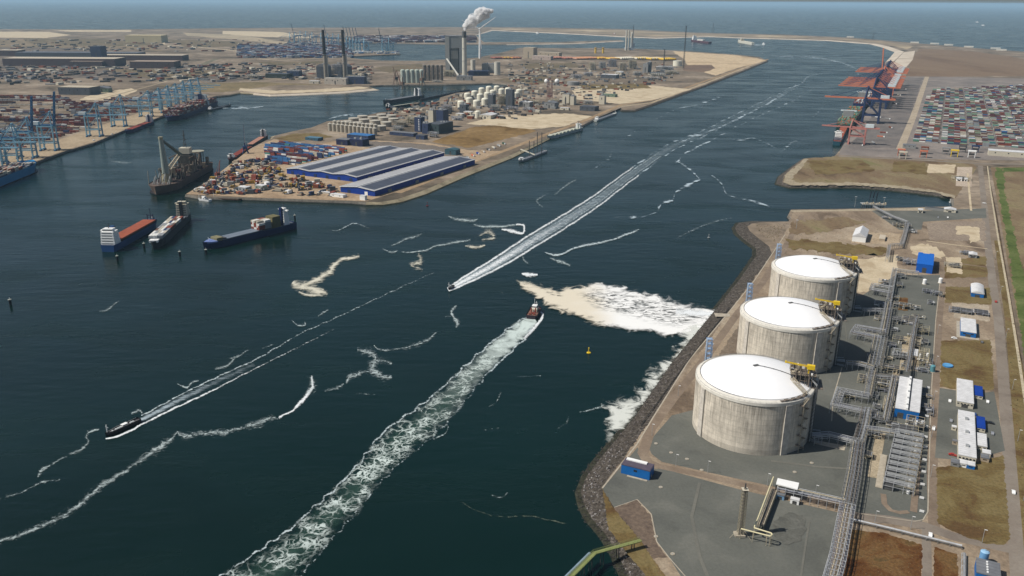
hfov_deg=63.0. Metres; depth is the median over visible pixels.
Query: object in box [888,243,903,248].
pipe rack
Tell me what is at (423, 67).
silo
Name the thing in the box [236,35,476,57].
container terminal mass
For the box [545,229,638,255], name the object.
foam streak
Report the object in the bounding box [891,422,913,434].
process unit
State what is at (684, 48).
lattice mast
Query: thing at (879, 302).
process unit
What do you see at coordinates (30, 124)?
gantry crane
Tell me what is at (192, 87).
gantry crane
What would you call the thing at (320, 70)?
building
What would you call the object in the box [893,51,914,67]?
sand beach
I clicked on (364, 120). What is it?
storage tank
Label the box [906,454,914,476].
process unit
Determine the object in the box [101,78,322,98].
road
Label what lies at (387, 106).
tanker
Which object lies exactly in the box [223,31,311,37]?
dune sand
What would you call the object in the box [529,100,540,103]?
process unit
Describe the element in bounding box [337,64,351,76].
building
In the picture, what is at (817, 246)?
brown patch
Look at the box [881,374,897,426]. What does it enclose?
pipe rack
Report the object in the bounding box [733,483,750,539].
vent tower
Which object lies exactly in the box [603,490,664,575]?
bank grass
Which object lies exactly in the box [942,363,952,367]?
tarpaulin tank
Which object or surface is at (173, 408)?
launch wake
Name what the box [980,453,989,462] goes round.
site cabin
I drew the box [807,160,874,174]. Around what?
grass patch
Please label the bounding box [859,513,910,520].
concrete kerb
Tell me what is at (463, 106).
building
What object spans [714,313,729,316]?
concrete flume
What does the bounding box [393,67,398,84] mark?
harbour crane
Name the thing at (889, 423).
process unit
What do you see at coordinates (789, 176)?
pale bank path
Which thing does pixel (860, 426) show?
pipe rack
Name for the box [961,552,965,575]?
pipe rack
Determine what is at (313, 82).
building
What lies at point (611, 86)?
brown patch
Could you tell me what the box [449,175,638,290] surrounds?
boat wake
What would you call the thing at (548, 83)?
lattice mast
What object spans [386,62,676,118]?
distant works
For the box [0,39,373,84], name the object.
distant works
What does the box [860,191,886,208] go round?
loading platform
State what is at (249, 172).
yard load
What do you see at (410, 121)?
process unit
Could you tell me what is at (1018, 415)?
grass verge
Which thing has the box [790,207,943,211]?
shore path
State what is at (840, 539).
pipe rack
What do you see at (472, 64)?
silo
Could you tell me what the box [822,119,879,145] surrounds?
gantry crane
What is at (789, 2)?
sky
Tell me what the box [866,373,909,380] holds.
pipe rack
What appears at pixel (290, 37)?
gantry crane
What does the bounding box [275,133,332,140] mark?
grass mound
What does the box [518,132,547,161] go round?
work barge
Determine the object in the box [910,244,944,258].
sand patch
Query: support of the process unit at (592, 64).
on the ground at (684, 79)
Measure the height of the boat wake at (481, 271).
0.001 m
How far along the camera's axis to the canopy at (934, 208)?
1261.12 m
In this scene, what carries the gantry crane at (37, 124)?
on the quay apron at (75, 140)
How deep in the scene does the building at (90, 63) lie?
3842.67 m
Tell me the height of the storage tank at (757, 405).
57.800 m
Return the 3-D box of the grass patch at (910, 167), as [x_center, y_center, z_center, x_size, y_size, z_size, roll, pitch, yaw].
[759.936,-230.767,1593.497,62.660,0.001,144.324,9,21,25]
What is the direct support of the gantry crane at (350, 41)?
on the ground at (684, 79)
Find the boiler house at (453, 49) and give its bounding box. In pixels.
[445,35,461,72]
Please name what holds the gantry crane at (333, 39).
on the ground at (684, 79)
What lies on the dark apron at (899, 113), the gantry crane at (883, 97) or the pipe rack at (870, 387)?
the gantry crane at (883, 97)
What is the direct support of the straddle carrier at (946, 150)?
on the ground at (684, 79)
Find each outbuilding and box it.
[944,207,955,212]
[968,251,977,257]
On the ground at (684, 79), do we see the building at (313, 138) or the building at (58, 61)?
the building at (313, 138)
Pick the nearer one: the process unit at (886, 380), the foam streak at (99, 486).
the foam streak at (99, 486)
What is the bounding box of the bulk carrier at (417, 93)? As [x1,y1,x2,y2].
[383,87,423,103]
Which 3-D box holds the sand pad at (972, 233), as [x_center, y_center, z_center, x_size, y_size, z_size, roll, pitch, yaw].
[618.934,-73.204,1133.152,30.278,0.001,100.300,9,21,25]
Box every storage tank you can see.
[348,117,358,121]
[357,115,366,118]
[359,118,368,122]
[368,116,377,120]
[370,119,379,124]
[376,113,385,118]
[378,125,385,130]
[379,116,388,121]
[381,121,391,126]
[386,114,395,117]
[388,118,398,123]
[464,92,470,99]
[466,97,472,103]
[471,90,477,96]
[473,100,479,106]
[477,93,483,100]
[479,87,484,93]
[481,98,487,104]
[484,92,490,97]
[486,86,491,91]
[499,88,504,94]
[567,81,578,85]
[673,61,681,65]
[692,353,822,455]
[736,296,846,373]
[768,254,862,315]
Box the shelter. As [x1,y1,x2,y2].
[879,234,885,241]
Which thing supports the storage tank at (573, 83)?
on the ground at (684, 79)
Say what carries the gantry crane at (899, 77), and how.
on the dark apron at (899, 113)
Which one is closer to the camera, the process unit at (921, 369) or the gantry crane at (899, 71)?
the process unit at (921, 369)
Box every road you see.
[1,62,435,69]
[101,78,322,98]
[158,59,217,80]
[162,42,328,60]
[395,59,768,192]
[621,62,759,106]
[637,215,804,468]
[655,464,841,509]
[855,512,1008,552]
[896,77,928,148]
[922,526,931,575]
[927,274,945,526]
[978,165,1023,575]
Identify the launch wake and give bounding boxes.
[106,355,281,438]
[141,288,398,415]
[141,393,193,419]
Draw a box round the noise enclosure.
[916,252,933,273]
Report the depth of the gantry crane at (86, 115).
1887.39 m
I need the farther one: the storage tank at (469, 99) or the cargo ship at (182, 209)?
the storage tank at (469, 99)
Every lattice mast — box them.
[546,79,550,99]
[550,80,552,97]
[683,26,686,67]
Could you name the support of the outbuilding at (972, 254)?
on the olive field at (969, 270)
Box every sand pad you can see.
[927,164,955,172]
[946,257,962,273]
[951,303,989,321]
[956,226,980,242]
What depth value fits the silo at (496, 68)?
3530.68 m
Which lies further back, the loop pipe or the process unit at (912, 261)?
the process unit at (912, 261)
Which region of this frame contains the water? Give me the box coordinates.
[0,0,1023,575]
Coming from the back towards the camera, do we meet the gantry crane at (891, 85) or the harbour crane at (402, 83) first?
the harbour crane at (402, 83)
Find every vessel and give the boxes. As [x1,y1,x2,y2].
[147,132,212,194]
[691,35,711,43]
[929,365,935,372]
[979,549,989,559]
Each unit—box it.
[247,74,260,78]
[330,64,339,73]
[392,125,403,130]
[393,120,408,126]
[404,116,416,124]
[427,131,438,137]
[442,104,453,111]
[443,70,454,76]
[452,116,463,120]
[490,104,500,110]
[496,94,505,103]
[507,106,517,109]
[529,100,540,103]
[571,74,582,77]
[583,100,592,103]
[588,62,596,69]
[598,61,605,67]
[607,58,616,66]
[618,62,626,69]
[628,59,636,68]
[633,71,642,75]
[650,73,665,76]
[664,70,678,73]
[838,392,855,399]
[857,373,868,384]
[859,449,872,460]
[863,329,878,335]
[863,407,878,417]
[867,430,882,438]
[868,390,878,399]
[871,414,886,425]
[872,378,889,388]
[872,402,881,411]
[874,300,885,306]
[874,315,883,319]
[877,386,887,391]
[878,279,888,284]
[881,216,898,220]
[881,363,900,373]
[882,395,895,412]
[883,341,895,348]
[884,378,898,386]
[886,420,896,427]
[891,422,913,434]
[892,222,911,227]
[892,301,910,308]
[892,316,901,323]
[892,335,907,344]
[892,348,907,359]
[896,273,905,277]
[898,297,907,310]
[899,423,918,434]
[900,360,911,369]
[901,315,913,324]
[903,257,916,265]
[905,414,924,430]
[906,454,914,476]
[907,304,920,309]
[907,333,921,337]
[908,337,920,347]
[914,324,929,335]
[915,367,928,372]
[917,347,929,365]
[920,402,933,412]
[921,338,928,343]
[922,288,930,292]
[922,392,932,397]
[925,358,932,368]
[926,405,933,414]
[943,261,961,267]
[949,306,972,314]
[951,175,970,179]
[959,250,968,254]
[972,308,988,314]
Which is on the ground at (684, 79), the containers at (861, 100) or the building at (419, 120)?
the building at (419, 120)
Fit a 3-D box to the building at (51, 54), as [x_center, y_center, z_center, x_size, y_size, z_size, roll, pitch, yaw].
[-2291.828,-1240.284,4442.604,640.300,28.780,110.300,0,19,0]
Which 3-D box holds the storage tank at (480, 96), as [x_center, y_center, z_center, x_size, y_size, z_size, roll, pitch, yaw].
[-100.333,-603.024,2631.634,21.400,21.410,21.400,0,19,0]
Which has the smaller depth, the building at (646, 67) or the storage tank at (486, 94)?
the storage tank at (486, 94)
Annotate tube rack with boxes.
[572,57,588,59]
[616,57,634,59]
[634,56,646,59]
[645,57,661,59]
[659,57,675,60]
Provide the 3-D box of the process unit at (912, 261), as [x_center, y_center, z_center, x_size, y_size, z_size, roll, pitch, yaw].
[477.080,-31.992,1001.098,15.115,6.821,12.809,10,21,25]
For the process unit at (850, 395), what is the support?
on the gravel ground at (675, 434)
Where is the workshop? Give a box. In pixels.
[974,557,1000,575]
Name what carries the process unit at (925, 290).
on the gravel ground at (675, 434)
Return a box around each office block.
[956,378,973,408]
[957,409,976,462]
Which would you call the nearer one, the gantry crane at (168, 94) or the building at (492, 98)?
the gantry crane at (168, 94)
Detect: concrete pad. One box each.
[814,441,845,449]
[867,432,884,477]
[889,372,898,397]
[899,336,920,370]
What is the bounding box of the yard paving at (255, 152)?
[187,139,499,200]
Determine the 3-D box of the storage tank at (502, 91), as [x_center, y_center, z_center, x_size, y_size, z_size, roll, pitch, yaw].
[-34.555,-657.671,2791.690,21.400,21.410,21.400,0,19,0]
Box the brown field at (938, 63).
[906,48,1023,76]
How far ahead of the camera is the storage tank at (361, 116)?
2172.03 m
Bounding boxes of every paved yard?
[873,208,986,229]
[956,167,971,186]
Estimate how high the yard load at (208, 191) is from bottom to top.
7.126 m
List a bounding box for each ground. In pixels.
[0,27,1023,555]
[0,39,162,50]
[0,47,248,81]
[80,88,136,99]
[239,87,366,93]
[468,113,590,128]
[572,85,690,103]
[603,447,838,575]
[608,208,1012,575]
[614,500,666,558]
[650,275,939,520]
[673,51,764,74]
[835,301,897,434]
[851,232,900,244]
[857,254,897,291]
[926,221,985,240]
[935,388,1004,458]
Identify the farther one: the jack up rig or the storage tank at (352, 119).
the jack up rig
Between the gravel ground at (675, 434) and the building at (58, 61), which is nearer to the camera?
the gravel ground at (675, 434)
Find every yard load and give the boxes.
[205,189,215,194]
[223,181,236,186]
[229,176,237,181]
[244,170,253,173]
[245,179,254,183]
[247,189,256,193]
[249,174,261,179]
[268,161,277,165]
[268,183,280,188]
[271,186,283,191]
[281,181,288,187]
[285,188,293,194]
[300,175,305,181]
[306,190,315,195]
[312,184,320,188]
[328,186,338,191]
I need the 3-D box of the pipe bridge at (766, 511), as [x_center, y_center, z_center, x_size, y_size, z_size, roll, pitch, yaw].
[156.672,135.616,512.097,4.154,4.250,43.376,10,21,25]
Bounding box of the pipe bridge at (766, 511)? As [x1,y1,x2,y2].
[756,489,777,529]
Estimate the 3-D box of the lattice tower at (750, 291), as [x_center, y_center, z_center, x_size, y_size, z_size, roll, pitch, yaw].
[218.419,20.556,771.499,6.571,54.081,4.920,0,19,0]
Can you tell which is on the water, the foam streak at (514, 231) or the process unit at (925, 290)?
the foam streak at (514, 231)
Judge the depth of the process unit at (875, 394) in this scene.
659.59 m
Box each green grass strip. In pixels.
[995,167,1023,354]
[1003,167,1023,171]
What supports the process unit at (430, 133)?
on the ground at (684, 79)
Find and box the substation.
[621,457,654,481]
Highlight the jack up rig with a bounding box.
[624,30,634,50]
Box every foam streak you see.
[1,438,171,540]
[180,417,274,436]
[279,377,313,418]
[292,281,325,294]
[306,256,358,284]
[502,223,524,233]
[522,273,537,276]
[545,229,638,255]
[658,180,698,207]
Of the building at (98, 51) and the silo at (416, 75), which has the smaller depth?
the silo at (416, 75)
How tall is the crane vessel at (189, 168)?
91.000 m
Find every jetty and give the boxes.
[420,89,469,100]
[565,537,641,575]
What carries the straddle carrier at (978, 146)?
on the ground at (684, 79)
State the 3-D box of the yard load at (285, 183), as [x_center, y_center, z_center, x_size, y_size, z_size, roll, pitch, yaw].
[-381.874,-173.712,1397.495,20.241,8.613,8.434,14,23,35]
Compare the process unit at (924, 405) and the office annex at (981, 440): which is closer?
the office annex at (981, 440)
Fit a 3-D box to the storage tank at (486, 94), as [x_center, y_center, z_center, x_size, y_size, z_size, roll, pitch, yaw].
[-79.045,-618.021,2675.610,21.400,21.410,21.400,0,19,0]
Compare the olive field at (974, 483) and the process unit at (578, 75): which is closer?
the olive field at (974, 483)
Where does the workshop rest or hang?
on the ground at (684, 79)
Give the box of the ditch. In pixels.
[986,166,1023,369]
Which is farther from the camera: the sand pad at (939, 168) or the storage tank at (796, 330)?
the sand pad at (939, 168)
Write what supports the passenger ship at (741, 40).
on the water
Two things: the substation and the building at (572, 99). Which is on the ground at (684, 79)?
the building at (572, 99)
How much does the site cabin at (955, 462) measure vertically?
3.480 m
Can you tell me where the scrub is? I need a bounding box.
[757,159,1023,523]
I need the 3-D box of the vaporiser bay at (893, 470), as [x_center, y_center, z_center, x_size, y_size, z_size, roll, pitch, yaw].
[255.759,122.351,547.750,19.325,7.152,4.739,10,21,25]
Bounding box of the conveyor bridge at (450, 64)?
[446,58,458,76]
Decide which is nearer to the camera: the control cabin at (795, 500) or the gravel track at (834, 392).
the control cabin at (795, 500)
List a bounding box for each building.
[0,49,24,55]
[2,57,126,65]
[15,51,145,56]
[58,85,100,94]
[69,61,104,66]
[90,45,106,56]
[100,86,112,92]
[107,54,188,60]
[125,35,167,42]
[129,60,180,68]
[265,73,291,77]
[287,69,301,75]
[305,136,322,140]
[309,80,319,83]
[316,64,330,77]
[324,77,348,84]
[336,138,350,145]
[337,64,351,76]
[345,75,366,83]
[347,132,374,139]
[349,137,368,146]
[359,195,366,199]
[389,131,417,136]
[414,115,424,131]
[416,134,427,139]
[422,121,431,133]
[428,108,435,122]
[430,120,452,133]
[436,108,448,120]
[445,147,459,154]
[456,75,472,80]
[459,102,468,112]
[468,70,489,75]
[479,112,496,118]
[482,62,493,72]
[488,93,495,107]
[506,88,514,106]
[519,100,532,106]
[523,47,536,57]
[532,55,552,59]
[538,52,561,56]
[544,100,558,108]
[562,93,571,103]
[570,94,575,104]
[580,105,598,110]
[599,94,605,103]
[601,73,618,78]
[604,93,617,96]
[642,62,648,72]
[648,61,651,71]
[656,65,673,69]
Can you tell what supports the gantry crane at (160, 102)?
on the quay apron at (75, 140)
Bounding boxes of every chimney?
[321,30,328,77]
[341,30,347,76]
[462,31,466,75]
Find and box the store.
[956,317,978,339]
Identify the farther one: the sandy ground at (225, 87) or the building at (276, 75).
the building at (276, 75)
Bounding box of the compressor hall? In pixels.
[894,376,922,419]
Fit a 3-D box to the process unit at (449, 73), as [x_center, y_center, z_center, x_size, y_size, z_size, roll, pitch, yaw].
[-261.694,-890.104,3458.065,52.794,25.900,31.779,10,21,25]
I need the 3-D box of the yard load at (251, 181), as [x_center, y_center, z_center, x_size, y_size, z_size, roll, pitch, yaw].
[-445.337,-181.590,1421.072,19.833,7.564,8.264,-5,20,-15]
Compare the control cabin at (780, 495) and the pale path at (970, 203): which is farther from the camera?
the pale path at (970, 203)
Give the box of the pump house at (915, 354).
[910,348,917,360]
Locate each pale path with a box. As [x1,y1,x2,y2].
[906,257,983,266]
[929,241,986,248]
[967,173,971,210]
[987,166,1023,399]
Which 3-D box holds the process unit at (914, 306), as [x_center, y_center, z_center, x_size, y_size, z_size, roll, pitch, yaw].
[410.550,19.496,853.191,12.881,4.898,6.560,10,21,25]
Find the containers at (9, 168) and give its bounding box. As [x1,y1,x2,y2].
[0,162,35,177]
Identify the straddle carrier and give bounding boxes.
[899,151,907,158]
[920,150,927,157]
[942,147,950,154]
[950,149,959,156]
[959,145,966,152]
[968,150,976,157]
[972,145,979,151]
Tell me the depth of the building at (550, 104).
2438.97 m
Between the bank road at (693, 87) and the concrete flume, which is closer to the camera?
the concrete flume
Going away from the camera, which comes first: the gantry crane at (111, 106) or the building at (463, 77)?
the gantry crane at (111, 106)
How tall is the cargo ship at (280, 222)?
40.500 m
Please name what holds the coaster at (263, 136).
on the water
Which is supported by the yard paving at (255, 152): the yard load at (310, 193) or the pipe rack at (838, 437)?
the yard load at (310, 193)
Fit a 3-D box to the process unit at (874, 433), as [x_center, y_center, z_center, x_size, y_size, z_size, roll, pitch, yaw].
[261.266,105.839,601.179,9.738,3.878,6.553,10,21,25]
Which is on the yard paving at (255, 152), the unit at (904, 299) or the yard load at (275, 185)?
the yard load at (275, 185)
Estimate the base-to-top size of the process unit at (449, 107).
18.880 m
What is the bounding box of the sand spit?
[491,28,912,48]
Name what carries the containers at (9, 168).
on the container ship at (15, 176)
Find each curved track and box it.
[880,493,909,513]
[910,451,921,511]
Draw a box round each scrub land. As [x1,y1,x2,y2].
[24,38,165,45]
[101,68,231,78]
[168,40,242,46]
[258,61,341,64]
[375,64,430,72]
[493,76,568,84]
[518,63,579,69]
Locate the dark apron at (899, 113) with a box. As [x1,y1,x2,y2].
[849,78,922,147]
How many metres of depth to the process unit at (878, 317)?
823.11 m
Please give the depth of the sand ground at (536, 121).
2175.87 m
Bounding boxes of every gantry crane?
[0,123,50,163]
[0,130,36,165]
[0,142,18,148]
[1,96,39,158]
[25,91,60,150]
[73,103,126,136]
[100,94,149,126]
[128,90,168,116]
[140,88,184,112]
[150,85,192,109]
[157,83,199,106]
[169,81,206,104]
[175,79,213,101]
[183,77,220,99]
[281,32,295,42]
[291,25,299,41]
[302,33,319,42]
[326,33,337,43]
[328,34,344,45]
[343,29,351,47]
[346,29,356,49]
[349,29,357,50]
[352,28,361,50]
[354,38,371,50]
[355,28,365,50]
[377,38,394,50]
[378,28,389,50]
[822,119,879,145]
[825,86,895,123]
[838,76,900,108]
[840,74,901,105]
[842,73,902,103]
[844,71,903,101]
[846,70,903,96]
[848,69,904,96]
[855,64,907,90]
[857,62,907,72]
[859,61,908,74]
[860,60,908,69]
[881,48,905,95]
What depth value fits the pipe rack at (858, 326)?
777.37 m
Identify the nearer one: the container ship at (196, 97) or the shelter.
the shelter
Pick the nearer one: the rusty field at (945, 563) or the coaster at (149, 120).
the rusty field at (945, 563)
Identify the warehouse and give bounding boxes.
[286,145,444,181]
[339,156,475,195]
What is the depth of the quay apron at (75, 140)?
1872.07 m
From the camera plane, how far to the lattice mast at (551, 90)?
2688.58 m
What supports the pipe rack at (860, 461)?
on the gravel ground at (675, 434)
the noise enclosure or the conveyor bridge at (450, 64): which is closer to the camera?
the noise enclosure
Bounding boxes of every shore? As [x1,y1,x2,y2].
[36,30,953,575]
[603,325,699,435]
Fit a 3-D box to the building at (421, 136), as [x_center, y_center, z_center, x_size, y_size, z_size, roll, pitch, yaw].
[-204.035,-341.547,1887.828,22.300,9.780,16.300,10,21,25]
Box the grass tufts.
[848,289,1005,575]
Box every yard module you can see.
[238,185,250,190]
[255,184,267,189]
[330,193,346,197]
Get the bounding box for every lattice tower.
[704,337,713,360]
[746,283,753,300]
[775,243,781,258]
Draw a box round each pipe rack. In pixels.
[777,485,844,510]
[810,431,857,447]
[823,501,855,575]
[829,387,869,420]
[839,438,865,509]
[845,360,874,371]
[849,324,885,344]
[849,518,961,549]
[853,406,872,445]
[861,368,877,403]
[862,308,891,316]
[863,425,899,438]
[866,334,887,373]
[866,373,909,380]
[868,283,893,297]
[873,205,909,222]
[878,302,892,337]
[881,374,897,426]
[885,245,890,261]
[885,267,897,306]
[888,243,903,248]
[894,268,918,275]
[899,222,909,246]
[904,315,918,374]
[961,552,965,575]
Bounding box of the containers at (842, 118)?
[837,106,862,124]
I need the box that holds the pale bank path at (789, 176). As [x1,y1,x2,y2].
[784,159,954,197]
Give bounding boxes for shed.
[902,143,915,148]
[970,283,984,297]
[987,148,1023,157]
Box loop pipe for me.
[740,476,773,545]
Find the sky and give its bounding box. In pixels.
[24,0,1023,5]
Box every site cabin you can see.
[950,458,959,467]
[952,439,957,444]
[959,459,966,467]
[966,460,974,469]
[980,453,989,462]
[982,448,990,456]
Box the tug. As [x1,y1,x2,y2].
[526,301,540,318]
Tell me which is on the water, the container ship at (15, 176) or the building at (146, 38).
the container ship at (15, 176)
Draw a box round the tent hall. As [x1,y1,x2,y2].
[852,226,868,242]
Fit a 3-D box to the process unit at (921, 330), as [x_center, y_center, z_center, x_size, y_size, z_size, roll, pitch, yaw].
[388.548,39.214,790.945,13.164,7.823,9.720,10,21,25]
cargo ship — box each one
[100,208,156,251]
[149,198,190,249]
[203,204,296,248]
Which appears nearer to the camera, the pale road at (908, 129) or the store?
the store
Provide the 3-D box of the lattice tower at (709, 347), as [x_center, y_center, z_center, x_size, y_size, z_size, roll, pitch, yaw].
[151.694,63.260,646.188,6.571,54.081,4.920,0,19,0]
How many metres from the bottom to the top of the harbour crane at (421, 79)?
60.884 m
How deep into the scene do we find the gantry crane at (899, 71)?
2958.80 m
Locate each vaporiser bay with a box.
[882,477,915,494]
[884,471,916,487]
[886,459,918,475]
[886,465,917,481]
[888,454,919,469]
[890,443,921,458]
[890,449,920,464]
[892,438,922,453]
[893,433,923,447]
[894,428,924,442]
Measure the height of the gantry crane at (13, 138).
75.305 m
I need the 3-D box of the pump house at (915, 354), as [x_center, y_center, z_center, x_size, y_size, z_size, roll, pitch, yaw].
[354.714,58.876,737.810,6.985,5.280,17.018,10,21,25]
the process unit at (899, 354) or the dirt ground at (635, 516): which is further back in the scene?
the process unit at (899, 354)
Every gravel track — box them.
[690,483,708,575]
[771,460,847,468]
[831,367,841,420]
[843,321,846,358]
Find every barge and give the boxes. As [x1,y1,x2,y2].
[207,103,230,110]
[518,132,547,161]
[593,111,616,121]
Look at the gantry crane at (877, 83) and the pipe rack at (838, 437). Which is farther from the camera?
the gantry crane at (877, 83)
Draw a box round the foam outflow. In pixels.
[520,282,713,334]
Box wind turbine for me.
[462,18,493,58]
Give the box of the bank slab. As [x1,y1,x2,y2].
[875,454,886,488]
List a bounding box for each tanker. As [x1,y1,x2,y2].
[385,102,419,108]
[547,123,582,138]
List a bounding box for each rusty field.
[839,529,922,575]
[933,547,958,575]
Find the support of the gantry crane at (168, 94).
on the quay apron at (75, 140)
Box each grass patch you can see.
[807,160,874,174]
[891,161,926,174]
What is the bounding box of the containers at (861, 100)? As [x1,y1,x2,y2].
[854,91,871,103]
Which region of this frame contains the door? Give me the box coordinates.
[897,412,903,418]
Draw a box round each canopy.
[775,478,798,496]
[925,206,943,210]
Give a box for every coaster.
[125,112,153,133]
[227,146,251,161]
[246,129,267,146]
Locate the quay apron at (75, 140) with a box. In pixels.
[0,107,167,165]
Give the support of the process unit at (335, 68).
on the ground at (684, 79)
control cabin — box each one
[776,491,784,500]
[790,496,799,504]
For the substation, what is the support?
on the gravel ground at (724, 551)
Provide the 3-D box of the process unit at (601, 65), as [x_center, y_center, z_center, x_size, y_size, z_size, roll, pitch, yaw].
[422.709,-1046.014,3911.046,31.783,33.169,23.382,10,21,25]
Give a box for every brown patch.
[578,83,649,89]
[683,65,714,71]
[785,238,886,255]
[789,217,865,234]
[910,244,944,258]
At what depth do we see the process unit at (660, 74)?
3504.45 m
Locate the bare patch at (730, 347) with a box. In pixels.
[719,326,738,355]
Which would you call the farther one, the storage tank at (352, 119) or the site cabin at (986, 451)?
the storage tank at (352, 119)
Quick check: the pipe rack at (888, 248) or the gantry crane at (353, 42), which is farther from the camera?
the gantry crane at (353, 42)
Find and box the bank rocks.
[573,223,769,575]
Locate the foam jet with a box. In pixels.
[676,309,711,315]
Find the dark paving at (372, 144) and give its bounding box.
[333,139,465,156]
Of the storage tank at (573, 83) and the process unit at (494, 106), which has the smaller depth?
the process unit at (494, 106)
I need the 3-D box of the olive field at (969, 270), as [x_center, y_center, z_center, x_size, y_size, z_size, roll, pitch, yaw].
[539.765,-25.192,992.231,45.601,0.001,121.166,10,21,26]
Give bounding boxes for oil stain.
[773,512,806,544]
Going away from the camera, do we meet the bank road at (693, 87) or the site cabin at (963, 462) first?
the site cabin at (963, 462)
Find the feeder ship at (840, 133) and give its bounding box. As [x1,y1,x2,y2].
[833,127,847,145]
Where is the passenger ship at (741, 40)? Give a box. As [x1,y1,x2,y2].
[738,38,753,44]
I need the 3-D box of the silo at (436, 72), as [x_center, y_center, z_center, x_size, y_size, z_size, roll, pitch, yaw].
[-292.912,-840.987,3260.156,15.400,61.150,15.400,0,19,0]
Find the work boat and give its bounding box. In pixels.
[198,196,211,201]
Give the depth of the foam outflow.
861.22 m
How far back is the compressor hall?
643.20 m
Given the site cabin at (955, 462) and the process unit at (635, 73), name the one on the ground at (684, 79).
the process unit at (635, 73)
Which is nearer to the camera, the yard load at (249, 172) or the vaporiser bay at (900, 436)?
the vaporiser bay at (900, 436)
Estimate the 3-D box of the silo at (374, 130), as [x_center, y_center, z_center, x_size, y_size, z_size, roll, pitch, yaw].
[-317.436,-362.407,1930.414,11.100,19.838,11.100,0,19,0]
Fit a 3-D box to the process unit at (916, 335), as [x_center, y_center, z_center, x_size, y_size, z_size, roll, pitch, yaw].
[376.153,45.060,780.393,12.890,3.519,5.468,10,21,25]
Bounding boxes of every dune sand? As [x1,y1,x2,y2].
[0,32,67,37]
[57,30,130,31]
[184,33,286,43]
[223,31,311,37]
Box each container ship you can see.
[0,159,37,186]
[165,94,217,120]
[836,110,861,129]
[853,90,870,107]
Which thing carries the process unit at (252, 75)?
on the ground at (684, 79)
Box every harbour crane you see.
[214,161,219,176]
[242,125,248,153]
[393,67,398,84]
[396,70,405,89]
[419,69,424,86]
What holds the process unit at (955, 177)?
on the paved yard at (962, 171)
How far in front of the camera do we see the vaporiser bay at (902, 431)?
594.27 m
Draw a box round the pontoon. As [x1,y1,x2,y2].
[213,193,240,200]
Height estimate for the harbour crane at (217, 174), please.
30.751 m
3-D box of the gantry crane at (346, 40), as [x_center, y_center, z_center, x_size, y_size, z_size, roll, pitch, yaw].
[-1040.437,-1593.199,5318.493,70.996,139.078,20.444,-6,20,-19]
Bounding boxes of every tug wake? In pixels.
[219,318,524,575]
[231,319,536,575]
[304,329,530,572]
[524,312,543,338]
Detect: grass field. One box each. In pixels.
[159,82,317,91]
[432,126,534,147]
[783,156,976,198]
[991,167,1023,335]
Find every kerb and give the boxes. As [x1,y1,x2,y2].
[602,235,784,487]
[614,499,684,575]
[641,307,729,424]
[800,521,809,575]
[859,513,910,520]
[916,284,939,520]
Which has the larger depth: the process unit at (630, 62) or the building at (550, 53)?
the building at (550, 53)
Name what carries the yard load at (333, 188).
on the yard paving at (255, 152)
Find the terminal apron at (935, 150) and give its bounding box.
[840,76,1023,159]
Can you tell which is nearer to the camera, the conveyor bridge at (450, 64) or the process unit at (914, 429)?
the process unit at (914, 429)
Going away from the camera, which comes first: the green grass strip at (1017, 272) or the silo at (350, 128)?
the green grass strip at (1017, 272)
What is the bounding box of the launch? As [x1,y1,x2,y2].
[105,417,140,436]
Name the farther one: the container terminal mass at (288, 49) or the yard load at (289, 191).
the container terminal mass at (288, 49)
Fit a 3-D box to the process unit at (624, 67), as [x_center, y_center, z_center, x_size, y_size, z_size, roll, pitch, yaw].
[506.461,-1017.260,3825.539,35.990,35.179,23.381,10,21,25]
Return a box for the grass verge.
[994,240,1023,543]
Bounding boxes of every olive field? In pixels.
[936,455,1010,544]
[940,339,993,390]
[944,256,987,277]
[944,286,991,304]
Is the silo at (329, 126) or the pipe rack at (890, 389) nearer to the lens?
the pipe rack at (890, 389)
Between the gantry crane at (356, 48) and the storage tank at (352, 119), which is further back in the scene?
the gantry crane at (356, 48)
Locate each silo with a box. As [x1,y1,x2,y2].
[328,122,331,130]
[332,123,335,131]
[336,123,339,131]
[340,124,343,131]
[344,124,347,132]
[348,124,351,132]
[356,125,360,132]
[372,127,376,135]
[400,69,404,81]
[405,69,409,82]
[410,69,414,82]
[415,69,418,82]
[419,69,423,82]
[422,65,425,80]
[426,65,430,80]
[431,65,434,80]
[435,65,438,80]
[439,65,442,80]
[471,60,474,69]
[475,110,480,117]
[494,62,499,74]
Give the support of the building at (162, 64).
on the dark ground at (98, 70)
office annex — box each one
[973,385,982,399]
[976,416,985,432]
[976,432,986,449]
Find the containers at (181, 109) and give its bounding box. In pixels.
[162,98,216,115]
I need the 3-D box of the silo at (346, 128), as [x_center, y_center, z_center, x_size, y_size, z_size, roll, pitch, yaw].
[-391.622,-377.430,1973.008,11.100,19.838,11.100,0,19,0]

